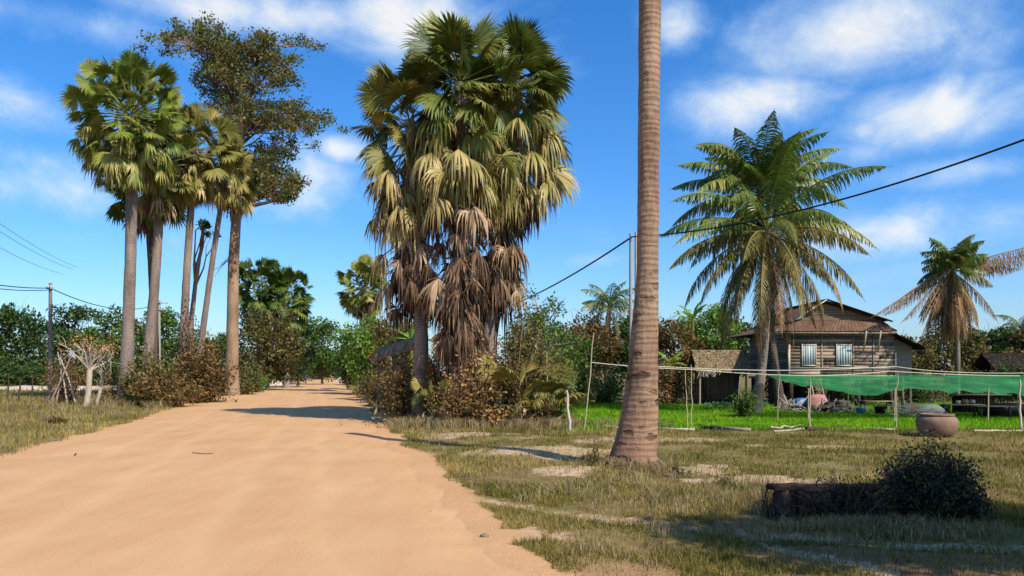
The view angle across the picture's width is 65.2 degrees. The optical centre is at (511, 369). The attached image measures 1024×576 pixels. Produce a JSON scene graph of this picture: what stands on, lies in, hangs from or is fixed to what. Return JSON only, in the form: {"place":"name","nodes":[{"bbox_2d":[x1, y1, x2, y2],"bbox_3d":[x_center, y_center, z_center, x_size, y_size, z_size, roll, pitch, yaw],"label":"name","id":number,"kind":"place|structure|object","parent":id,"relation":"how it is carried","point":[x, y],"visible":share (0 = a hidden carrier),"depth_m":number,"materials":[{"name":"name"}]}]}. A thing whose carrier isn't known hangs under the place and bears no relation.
{"place":"outdoors","nodes":[
{"label":"outdoors","id":0,"kind":"place"},
{"bbox_2d":[0,375,526,575],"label":"dirt road","id":1,"kind":"structure","parent":0,"point":[291,481],"depth_m":11.24,"materials":[{"name":"beige soil"}]},
{"bbox_2d":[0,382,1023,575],"bbox_3d":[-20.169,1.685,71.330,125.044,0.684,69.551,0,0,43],"label":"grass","id":2,"kind":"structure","parent":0,"point":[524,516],"depth_m":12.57,"materials":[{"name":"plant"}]},
{"bbox_2d":[0,370,1023,575],"bbox_3d":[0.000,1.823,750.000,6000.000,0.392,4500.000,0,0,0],"label":"ground","id":3,"kind":"structure","parent":0,"point":[496,545],"depth_m":11.55,"materials":[{"name":"soil"}]},
{"bbox_2d":[0,352,26,385],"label":"bush","id":4,"kind":"object","parent":3,"relation":"on","point":[6,371],"visible":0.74,"depth_m":83.39,"materials":[{"name":"green plant"}]},
{"bbox_2d":[0,298,57,373],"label":"leafy tree","id":5,"kind":"object","parent":3,"relation":"on","point":[10,320],"visible":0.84,"depth_m":87.79,"materials":[{"name":"green plant"}]},
{"bbox_2d":[9,358,62,385],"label":"bush","id":6,"kind":"object","parent":3,"relation":"on","point":[32,370],"visible":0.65,"depth_m":83.20,"materials":[{"name":"green plant"}]},
{"bbox_2d":[12,320,68,371],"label":"leafy tree","id":7,"kind":"object","parent":3,"relation":"on","point":[38,334],"visible":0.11,"depth_m":97.03,"materials":[{"name":"green plant"}]},
{"bbox_2d":[46,283,52,394],"bbox_3d":[-30.004,-1.923,51.977,0.462,7.385,0.327,0,0,0],"label":"utility pole","id":8,"kind":"object","parent":3,"relation":"on","point":[50,335],"visible":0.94,"depth_m":51.90,"materials":[{"name":"grey concrete"}]},
{"bbox_2d":[30,342,85,402],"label":"bush","id":9,"kind":"object","parent":3,"relation":"on","point":[75,387],"visible":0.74,"depth_m":39.83,"materials":[{"name":"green plant"}]},
{"bbox_2d":[40,302,103,374],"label":"leafy tree","id":10,"kind":"object","parent":3,"relation":"on","point":[61,330],"visible":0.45,"depth_m":95.20,"materials":[{"name":"green plant"}]},
{"bbox_2d":[53,352,98,385],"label":"bush","id":11,"kind":"object","parent":3,"relation":"on","point":[79,364],"visible":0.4,"depth_m":83.53,"materials":[{"name":"green plant"}]},
{"bbox_2d":[49,330,128,406],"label":"pollarded tree","id":12,"kind":"object","parent":3,"relation":"on","point":[89,367],"visible":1,"depth_m":37.89,"materials":[{"name":"beige plant"}]},
{"bbox_2d":[84,337,117,404],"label":"pollarded tree","id":13,"kind":"object","parent":3,"relation":"on","point":[102,375],"visible":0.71,"depth_m":39.38,"materials":[{"name":"beige plant"}]},
{"bbox_2d":[68,303,140,379],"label":"leafy tree","id":14,"kind":"object","parent":3,"relation":"on","point":[115,327],"visible":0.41,"depth_m":91.08,"materials":[{"name":"green plant"}]},
{"bbox_2d":[93,369,117,401],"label":"bush","id":15,"kind":"object","parent":3,"relation":"on","point":[108,391],"visible":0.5,"depth_m":42.89,"materials":[{"name":"brown plant"}]},
{"bbox_2d":[94,353,118,385],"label":"bush","id":16,"kind":"object","parent":3,"relation":"on","point":[113,368],"visible":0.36,"depth_m":83.23,"materials":[{"name":"green plant"}]},
{"bbox_2d":[59,48,200,401],"bbox_3d":[-20.118,-7.428,41.912,6.460,18.734,6.836,0,0,0],"label":"palmyra palm","id":17,"kind":"object","parent":3,"relation":"on","point":[133,160],"visible":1,"depth_m":41.23,"materials":[{"name":"green plant"}]},
{"bbox_2d":[92,168,186,368],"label":"palmyra palm","id":18,"kind":"object","parent":3,"relation":"on","point":[116,212],"visible":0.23,"depth_m":49.82,"materials":[{"name":"green plant"}]},
{"bbox_2d":[114,338,183,401],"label":"bush","id":19,"kind":"object","parent":3,"relation":"on","point":[130,377],"visible":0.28,"depth_m":40.99,"materials":[{"name":"brown plant"}]},
{"bbox_2d":[119,117,201,372],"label":"palmyra palm","id":20,"kind":"object","parent":3,"relation":"on","point":[158,209],"visible":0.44,"depth_m":45.84,"materials":[{"name":"green plant"}]},
{"bbox_2d":[114,364,208,407],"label":"bush","id":21,"kind":"object","parent":3,"relation":"on","point":[160,389],"visible":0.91,"depth_m":39.96,"materials":[{"name":"brown plant"}]},
{"bbox_2d":[134,306,199,372],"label":"leafy tree","id":22,"kind":"object","parent":3,"relation":"on","point":[167,320],"visible":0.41,"depth_m":94.49,"materials":[{"name":"green plant"}]},
{"bbox_2d":[154,100,243,386],"bbox_3d":[-18.624,-6.906,46.855,5.955,17.870,5.625,0,0,0],"label":"palmyra palm","id":23,"kind":"object","parent":3,"relation":"on","point":[199,177],"visible":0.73,"depth_m":46.69,"materials":[{"name":"green plant"}]},
{"bbox_2d":[163,294,229,401],"bbox_3d":[-18.696,-1.147,46.583,3.407,6.432,3.493,0,0,13],"label":"creeper","id":24,"kind":"object","parent":23,"relation":"attached to","point":[190,344],"visible":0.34,"depth_m":46.28,"materials":[{"name":"brown plant"}]},
{"bbox_2d":[167,329,240,403],"bbox_3d":[-17.517,-0.185,45.802,3.908,4.595,3.878,0,0,-43],"label":"bush","id":25,"kind":"object","parent":3,"relation":"on","point":[210,379],"visible":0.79,"depth_m":45.50,"materials":[{"name":"brown plant"}]},
{"bbox_2d":[188,218,221,357],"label":"palm tree","id":26,"kind":"object","parent":3,"relation":"on","point":[204,224],"visible":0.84,"depth_m":53.15,"materials":[{"name":"brown plant"}]},
{"bbox_2d":[194,337,225,367],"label":"leafy tree","id":27,"kind":"object","parent":3,"relation":"on","point":[216,346],"visible":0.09,"depth_m":90.03,"materials":[{"name":"green plant"}]},
{"bbox_2d":[196,134,257,363],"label":"palmyra palm","id":28,"kind":"object","parent":3,"relation":"on","point":[247,198],"visible":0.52,"depth_m":49.74,"materials":[{"name":"green plant"}]},
{"bbox_2d":[130,10,357,395],"bbox_3d":[-18.792,-12.819,57.869,15.746,29.599,12.275,0,0,0],"label":"tall tree","id":29,"kind":"object","parent":3,"relation":"on","point":[224,65],"visible":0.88,"depth_m":56.92,"materials":[{"name":"green plant"}]},
{"bbox_2d":[219,361,270,394],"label":"bush","id":30,"kind":"object","parent":3,"relation":"on","point":[244,387],"visible":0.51,"depth_m":59.69,"materials":[{"name":"green plant"}]},
{"bbox_2d":[239,256,289,379],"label":"palmyra palm","id":31,"kind":"object","parent":3,"relation":"on","point":[246,299],"visible":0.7,"depth_m":77.14,"materials":[{"name":"green plant"}]},
{"bbox_2d":[220,303,309,389],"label":"leafy tree","id":32,"kind":"object","parent":3,"relation":"on","point":[275,358],"visible":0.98,"depth_m":70.85,"materials":[{"name":"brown plant"}]},
{"bbox_2d":[254,266,315,387],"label":"palmyra palm","id":33,"kind":"object","parent":3,"relation":"on","point":[301,303],"visible":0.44,"depth_m":79.30,"materials":[{"name":"green plant"}]},
{"bbox_2d":[290,318,322,386],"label":"leafy tree","id":34,"kind":"object","parent":3,"relation":"on","point":[312,352],"visible":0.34,"depth_m":83.72,"materials":[{"name":"green plant"}]},
{"bbox_2d":[300,316,341,384],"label":"leafy tree","id":35,"kind":"object","parent":3,"relation":"on","point":[321,331],"visible":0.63,"depth_m":99.18,"materials":[{"name":"green plant"}]},
{"bbox_2d":[333,344,357,389],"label":"leafy tree","id":36,"kind":"object","parent":3,"relation":"on","point":[345,376],"visible":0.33,"depth_m":75.66,"materials":[{"name":"green plant"}]},
{"bbox_2d":[321,312,390,385],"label":"leafy tree","id":37,"kind":"object","parent":3,"relation":"on","point":[365,345],"visible":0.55,"depth_m":59.39,"materials":[{"name":"green plant"}]},
{"bbox_2d":[334,253,388,392],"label":"palmyra palm","id":38,"kind":"object","parent":3,"relation":"on","point":[359,304],"visible":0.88,"depth_m":65.44,"materials":[{"name":"green plant"}]},
{"bbox_2d":[349,367,383,397],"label":"bush","id":39,"kind":"object","parent":3,"relation":"on","point":[365,385],"visible":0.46,"depth_m":53.74,"materials":[{"name":"green plant"}]},
{"bbox_2d":[357,363,399,404],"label":"bush","id":40,"kind":"object","parent":3,"relation":"on","point":[372,393],"visible":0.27,"depth_m":41.80,"materials":[{"name":"green plant"}]},
{"bbox_2d":[362,316,411,379],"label":"leafy tree","id":41,"kind":"object","parent":3,"relation":"on","point":[380,331],"visible":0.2,"depth_m":47.55,"materials":[{"name":"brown plant"}]},
{"bbox_2d":[361,338,413,423],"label":"bush","id":42,"kind":"object","parent":3,"relation":"on","point":[403,395],"visible":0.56,"depth_m":28.38,"materials":[{"name":"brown plant"}]},
{"bbox_2d":[373,337,413,411],"bbox_3d":[-5.145,0.148,36.002,1.999,3.542,1.609,0,0,0],"label":"roadside shelter","id":43,"kind":"object","parent":3,"relation":"on","point":[390,350],"visible":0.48,"depth_m":35.67,"materials":[{"name":"grey wood"}]},
{"bbox_2d":[382,319,431,384],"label":"leafy tree","id":44,"kind":"object","parent":3,"relation":"on","point":[399,335],"visible":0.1,"depth_m":43.66,"materials":[{"name":"green plant"}]},
{"bbox_2d":[348,47,468,417],"bbox_3d":[-3.570,-4.713,28.164,4.084,13.377,3.963,0,0,-44],"label":"palmyra palm","id":45,"kind":"object","parent":3,"relation":"on","point":[395,220],"visible":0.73,"depth_m":27.38,"materials":[{"name":"green plant"}]},
{"bbox_2d":[405,349,450,418],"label":"bush","id":46,"kind":"object","parent":3,"relation":"on","point":[434,372],"visible":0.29,"depth_m":27.36,"materials":[{"name":"brown plant"}]},
{"bbox_2d":[410,375,486,418],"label":"young fan palm","id":47,"kind":"object","parent":3,"relation":"on","point":[416,386],"visible":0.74,"depth_m":26.71,"materials":[{"name":"green plant"}]},
{"bbox_2d":[422,371,479,422],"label":"bush","id":48,"kind":"object","parent":3,"relation":"on","point":[455,402],"visible":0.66,"depth_m":26.27,"materials":[{"name":"brown plant"}]},
{"bbox_2d":[326,386,593,428],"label":"grass","id":49,"kind":"structure","parent":3,"relation":"on","point":[443,411],"depth_m":26.38,"materials":[{"name":"brown plant"}]},
{"bbox_2d":[394,7,526,415],"bbox_3d":[-1.716,-5.196,27.179,4.696,14.337,4.916,0,0,0],"label":"palmyra palm","id":50,"kind":"object","parent":3,"relation":"on","point":[462,177],"visible":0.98,"depth_m":26.65,"materials":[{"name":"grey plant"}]},
{"bbox_2d":[432,313,527,425],"bbox_3d":[-1.366,0.055,26.355,3.217,3.879,2.419,0,0,22],"label":"bush","id":51,"kind":"object","parent":3,"relation":"on","point":[477,388],"visible":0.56,"depth_m":26.42,"materials":[{"name":"brown plant"}]},
{"bbox_2d":[456,398,522,428],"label":"bush","id":52,"kind":"object","parent":3,"relation":"on","point":[492,417],"visible":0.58,"depth_m":25.86,"materials":[{"name":"brown plant"}]},
{"bbox_2d":[461,376,556,418],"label":"young fan palm","id":53,"kind":"object","parent":3,"relation":"on","point":[539,399],"visible":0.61,"depth_m":26.28,"materials":[{"name":"green plant"}]},
{"bbox_2d":[446,11,581,407],"bbox_3d":[0.041,-5.264,28.707,4.834,14.565,5.074,0,0,0],"label":"palmyra palm","id":54,"kind":"object","parent":3,"relation":"on","point":[542,149],"visible":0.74,"depth_m":27.92,"materials":[{"name":"green plant"}]},
{"bbox_2d":[485,331,560,412],"bbox_3d":[-0.053,0.324,27.834,3.941,3.317,2.629,0,0,0],"label":"bush","id":55,"kind":"object","parent":3,"relation":"on","point":[512,387],"visible":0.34,"depth_m":27.46,"materials":[{"name":"brown plant"}]},
{"bbox_2d":[472,353,586,412],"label":"young fan palm","id":56,"kind":"object","parent":3,"relation":"on","point":[504,372],"visible":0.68,"depth_m":26.73,"materials":[{"name":"green plant"}]},
{"bbox_2d":[500,287,567,376],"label":"leafy tree","id":57,"kind":"object","parent":3,"relation":"on","point":[543,311],"visible":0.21,"depth_m":32.77,"materials":[{"name":"green plant"}]},
{"bbox_2d":[479,280,595,418],"bbox_3d":[0.700,-0.592,28.409,4.292,5.210,4.599,0,0,0],"label":"bush","id":58,"kind":"object","parent":3,"relation":"on","point":[525,344],"visible":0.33,"depth_m":27.99,"materials":[{"name":"green plant"}]},
{"bbox_2d":[515,392,566,420],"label":"bush","id":59,"kind":"object","parent":3,"relation":"on","point":[546,412],"visible":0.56,"depth_m":26.84,"materials":[{"name":"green plant"}]},
{"bbox_2d":[501,316,601,406],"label":"leafy tree","id":60,"kind":"object","parent":3,"relation":"on","point":[569,349],"visible":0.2,"depth_m":35.89,"materials":[{"name":"green plant"}]},
{"bbox_2d":[539,328,594,419],"bbox_3d":[1.487,0.242,29.571,2.942,3.518,2.693,0,0,0],"label":"bush","id":61,"kind":"object","parent":3,"relation":"on","point":[564,405],"visible":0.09,"depth_m":29.39,"materials":[{"name":"green plant"}]},
{"bbox_2d":[569,355,605,404],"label":"bush","id":62,"kind":"object","parent":3,"relation":"on","point":[579,389],"visible":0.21,"depth_m":41.91,"materials":[{"name":"green plant"}]},
{"bbox_2d":[584,333,593,427],"bbox_3d":[2.401,0.393,24.994,0.344,3.102,0.064,0,0,0],"label":"stick","id":63,"kind":"object","parent":3,"relation":"on","point":[589,383],"visible":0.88,"depth_m":24.98,"materials":[{"name":"brown wood"}]},
{"bbox_2d":[592,362,1013,375],"bbox_3d":[9.111,-0.013,24.800,13.275,0.451,0.432,0,0,0],"label":"cord","id":64,"kind":"object","parent":63,"relation":"attached to","point":[816,375],"visible":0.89,"depth_m":24.88,"materials":[{"name":"beige fabric"}]},
{"bbox_2d":[559,309,624,401],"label":"leafy tree","id":65,"kind":"object","parent":3,"relation":"on","point":[603,353],"visible":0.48,"depth_m":46.58,"materials":[{"name":"brown plant"}]},
{"bbox_2d":[586,364,625,403],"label":"bush","id":66,"kind":"object","parent":3,"relation":"on","point":[610,394],"visible":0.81,"depth_m":43.65,"materials":[{"name":"green plant"}]},
{"bbox_2d":[580,281,633,388],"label":"coconut palm","id":67,"kind":"object","parent":3,"relation":"on","point":[601,295],"visible":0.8,"depth_m":47.73,"materials":[{"name":"green plant"}]},
{"bbox_2d":[629,233,632,348],"bbox_3d":[4.604,-1.636,31.000,0.150,7.268,0.150,0,0,0],"label":"utility pole","id":68,"kind":"object","parent":3,"relation":"on","point":[630,284],"visible":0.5,"depth_m":30.94,"materials":[{"name":"concrete"}]},
{"bbox_2d":[632,139,1023,236],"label":"power cable","id":69,"kind":"object","parent":68,"relation":"attached to","point":[977,156],"visible":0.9,"depth_m":22.01,"materials":[{"name":"black rubber"}]},
{"bbox_2d":[596,0,666,471],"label":"palm trunk","id":70,"kind":"object","parent":3,"relation":"on","point":[637,435],"visible":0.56,"depth_m":15.10,"materials":[{"name":"brown plant"}]},
{"bbox_2d":[595,315,670,380],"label":"leafy tree","id":71,"kind":"object","parent":3,"relation":"on","point":[624,332],"visible":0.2,"depth_m":48.10,"materials":[{"name":"green plant"}]},
{"bbox_2d":[658,349,698,403],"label":"bush","id":72,"kind":"object","parent":3,"relation":"on","point":[670,393],"visible":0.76,"depth_m":43.64,"materials":[{"name":"brown plant"}]},
{"bbox_2d":[658,312,707,396],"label":"leafy tree","id":73,"kind":"object","parent":3,"relation":"on","point":[671,340],"visible":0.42,"depth_m":47.32,"materials":[{"name":"brown plant"}]},
{"bbox_2d":[679,301,705,399],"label":"banana plant","id":74,"kind":"object","parent":3,"relation":"on","point":[689,314],"visible":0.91,"depth_m":48.91,"materials":[{"name":"green plant"}]},
{"bbox_2d":[667,298,742,349],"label":"leafy tree","id":75,"kind":"object","parent":3,"relation":"on","point":[711,316],"visible":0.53,"depth_m":51.03,"materials":[{"name":"green plant"}]},
{"bbox_2d":[686,349,752,403],"bbox_3d":[11.094,0.427,42.999,2.969,3.044,2.558,0,0,0],"label":"thatched hut","id":76,"kind":"object","parent":3,"relation":"on","point":[717,387],"visible":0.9,"depth_m":42.98,"materials":[{"name":"brown wood"}]},
{"bbox_2d":[712,315,754,395],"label":"leafy tree","id":77,"kind":"object","parent":3,"relation":"on","point":[741,343],"visible":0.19,"depth_m":55.12,"materials":[{"name":"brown plant"}]},
{"bbox_2d":[723,384,761,417],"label":"bush","id":78,"kind":"object","parent":3,"relation":"on","point":[746,407],"visible":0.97,"depth_m":31.36,"materials":[{"name":"green plant"}]},
{"bbox_2d":[668,109,852,409],"bbox_3d":[11.252,-4.501,36.237,7.771,13.039,7.162,0,0,0],"label":"coconut palm","id":79,"kind":"object","parent":3,"relation":"on","point":[751,175],"visible":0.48,"depth_m":35.82,"materials":[{"name":"green plant"}]},
{"bbox_2d":[660,130,889,412],"bbox_3d":[10.936,-3.718,34.010,8.957,11.456,9.710,0,0,0],"label":"coconut palm","id":80,"kind":"object","parent":3,"relation":"on","point":[768,266],"visible":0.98,"depth_m":33.34,"materials":[{"name":"green plant"}]},
{"bbox_2d":[777,377,779,420],"bbox_3d":[9.656,1.097,28.997,0.128,1.749,0.053,0,0,0],"label":"stick","id":81,"kind":"object","parent":3,"relation":"on","point":[778,398],"visible":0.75,"depth_m":28.99,"materials":[{"name":"grey wood"}]},
{"bbox_2d":[658,366,1023,373],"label":"cord","id":82,"kind":"object","parent":81,"relation":"attached to","point":[838,369],"visible":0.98,"depth_m":29.46,"materials":[{"name":"beige fabric"}]},
{"bbox_2d":[556,400,1023,430],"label":"garden crop","id":83,"kind":"object","parent":3,"relation":"on","point":[827,419],"visible":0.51,"depth_m":29.66,"materials":[{"name":"green plant"}]},
{"bbox_2d":[782,381,827,398],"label":"bush","id":84,"kind":"object","parent":3,"relation":"on","point":[795,391],"visible":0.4,"depth_m":44.69,"materials":[{"name":"green plant"}]},
{"bbox_2d":[806,394,826,410],"bbox_3d":[13.526,1.491,35.495,0.988,0.810,0.632,0,0,0],"label":"sack","id":85,"kind":"object","parent":3,"relation":"on","point":[816,399],"visible":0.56,"depth_m":35.26,"materials":[{"name":"pink fabric"}]},
{"bbox_2d":[729,299,924,406],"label":"wooden house","id":86,"kind":"structure","parent":3,"relation":"on","point":[850,337],"depth_m":39.99,"materials":[{"name":"brown wood"}]},
{"bbox_2d":[801,344,815,365],"bbox_3d":[14.820,-0.720,39.925,0.730,1.120,0.050,0,0,0],"label":"window","id":87,"kind":"structure","parent":86,"relation":"in","point":[808,351],"depth_m":39.91,"materials":[{"name":"grey metal"}]},
{"bbox_2d":[836,344,851,365],"bbox_3d":[16.560,-0.720,39.925,0.770,1.120,0.050,0,0,0],"label":"window","id":88,"kind":"structure","parent":86,"relation":"in","point":[847,348],"depth_m":39.91,"materials":[{"name":"grey metal"}]},
{"bbox_2d":[759,475,917,520],"bbox_3d":[4.197,1.646,10.050,2.199,0.664,0.504,0,0,0],"label":"bush","id":89,"kind":"object","parent":3,"relation":"on","point":[862,507],"visible":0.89,"depth_m":9.99,"materials":[{"name":"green plant"}]},
{"bbox_2d":[765,482,958,520],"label":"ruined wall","id":90,"kind":"structure","parent":3,"relation":"on","point":[780,499],"depth_m":10.13,"materials":[{"name":"stone"}]},
{"bbox_2d":[769,373,1023,421],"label":"shade net","id":91,"kind":"object","parent":3,"relation":"on","point":[865,385],"visible":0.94,"depth_m":31.45,"materials":[{"name":"green fabric"}]},
{"bbox_2d":[877,448,923,501],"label":"bush","id":92,"kind":"object","parent":3,"relation":"on","point":[895,466],"visible":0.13,"depth_m":10.31,"materials":[{"name":"green plant"}]},
{"bbox_2d":[899,330,940,395],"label":"leafy tree","id":93,"kind":"object","parent":3,"relation":"on","point":[925,359],"visible":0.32,"depth_m":49.45,"materials":[{"name":"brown plant"}]},
{"bbox_2d":[897,366,947,403],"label":"bush","id":94,"kind":"object","parent":3,"relation":"on","point":[918,395],"visible":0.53,"depth_m":43.75,"materials":[{"name":"green plant"}]},
{"bbox_2d":[859,428,989,522],"bbox_3d":[5.231,1.331,10.177,1.541,1.163,1.479,0,0,0],"label":"bush","id":95,"kind":"object","parent":3,"relation":"on","point":[931,483],"visible":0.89,"depth_m":9.89,"materials":[{"name":"green plant"}]},
{"bbox_2d":[915,413,958,436],"bbox_3d":[11.869,1.541,22.353,1.080,0.625,1.080,0,0,0],"label":"clay jar","id":96,"kind":"object","parent":3,"relation":"on","point":[945,424],"visible":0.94,"depth_m":21.96,"materials":[{"name":"ceramic"}]},
{"bbox_2d":[871,234,1023,393],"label":"coconut palm","id":97,"kind":"object","parent":3,"relation":"on","point":[952,303],"visible":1,"depth_m":38.67,"materials":[{"name":"green plant"}]},
{"bbox_2d":[916,322,992,393],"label":"leafy tree","id":98,"kind":"object","parent":3,"relation":"on","point":[973,350],"visible":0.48,"depth_m":52.90,"materials":[{"name":"brown plant"}]},
{"bbox_2d":[931,359,1002,401],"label":"bush","id":99,"kind":"object","parent":3,"relation":"on","point":[949,397],"visible":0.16,"depth_m":46.62,"materials":[{"name":"green plant"}]},
{"bbox_2d":[935,470,1000,521],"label":"bush","id":100,"kind":"object","parent":3,"relation":"on","point":[974,508],"visible":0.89,"depth_m":9.70,"materials":[{"name":"green plant"}]},
{"bbox_2d":[949,394,1010,413],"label":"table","id":101,"kind":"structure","parent":3,"relation":"on","point":[981,398],"depth_m":34.41,"materials":[{"name":"brown wood"}]},
{"bbox_2d":[965,322,1023,374],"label":"leafy tree","id":102,"kind":"object","parent":3,"relation":"on","point":[997,338],"visible":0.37,"depth_m":57.52,"materials":[{"name":"green plant"}]},
{"bbox_2d":[970,353,1023,399],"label":"dark hut","id":103,"kind":"object","parent":3,"relation":"on","point":[983,361],"visible":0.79,"depth_m":48.79,"materials":[{"name":"brown wood"}]},
{"bbox_2d":[978,402,1023,416],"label":"sack","id":104,"kind":"object","parent":3,"relation":"on","point":[997,411],"visible":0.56,"depth_m":30.69,"materials":[{"name":"black plastic"}]},
{"bbox_2d":[989,355,1023,401],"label":"bush","id":105,"kind":"object","parent":3,"relation":"on","point":[1012,395],"visible":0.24,"depth_m":46.98,"materials":[{"name":"green plant"}]},
{"bbox_2d":[997,323,1023,352],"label":"leafy tree","id":106,"kind":"object","parent":3,"relation":"on","point":[1017,336],"visible":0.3,"depth_m":56.16,"materials":[{"name":"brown plant"}]},
{"bbox_2d":[0,0,1023,369],"label":"sky","id":107,"kind":"structure","parent":0,"point":[914,88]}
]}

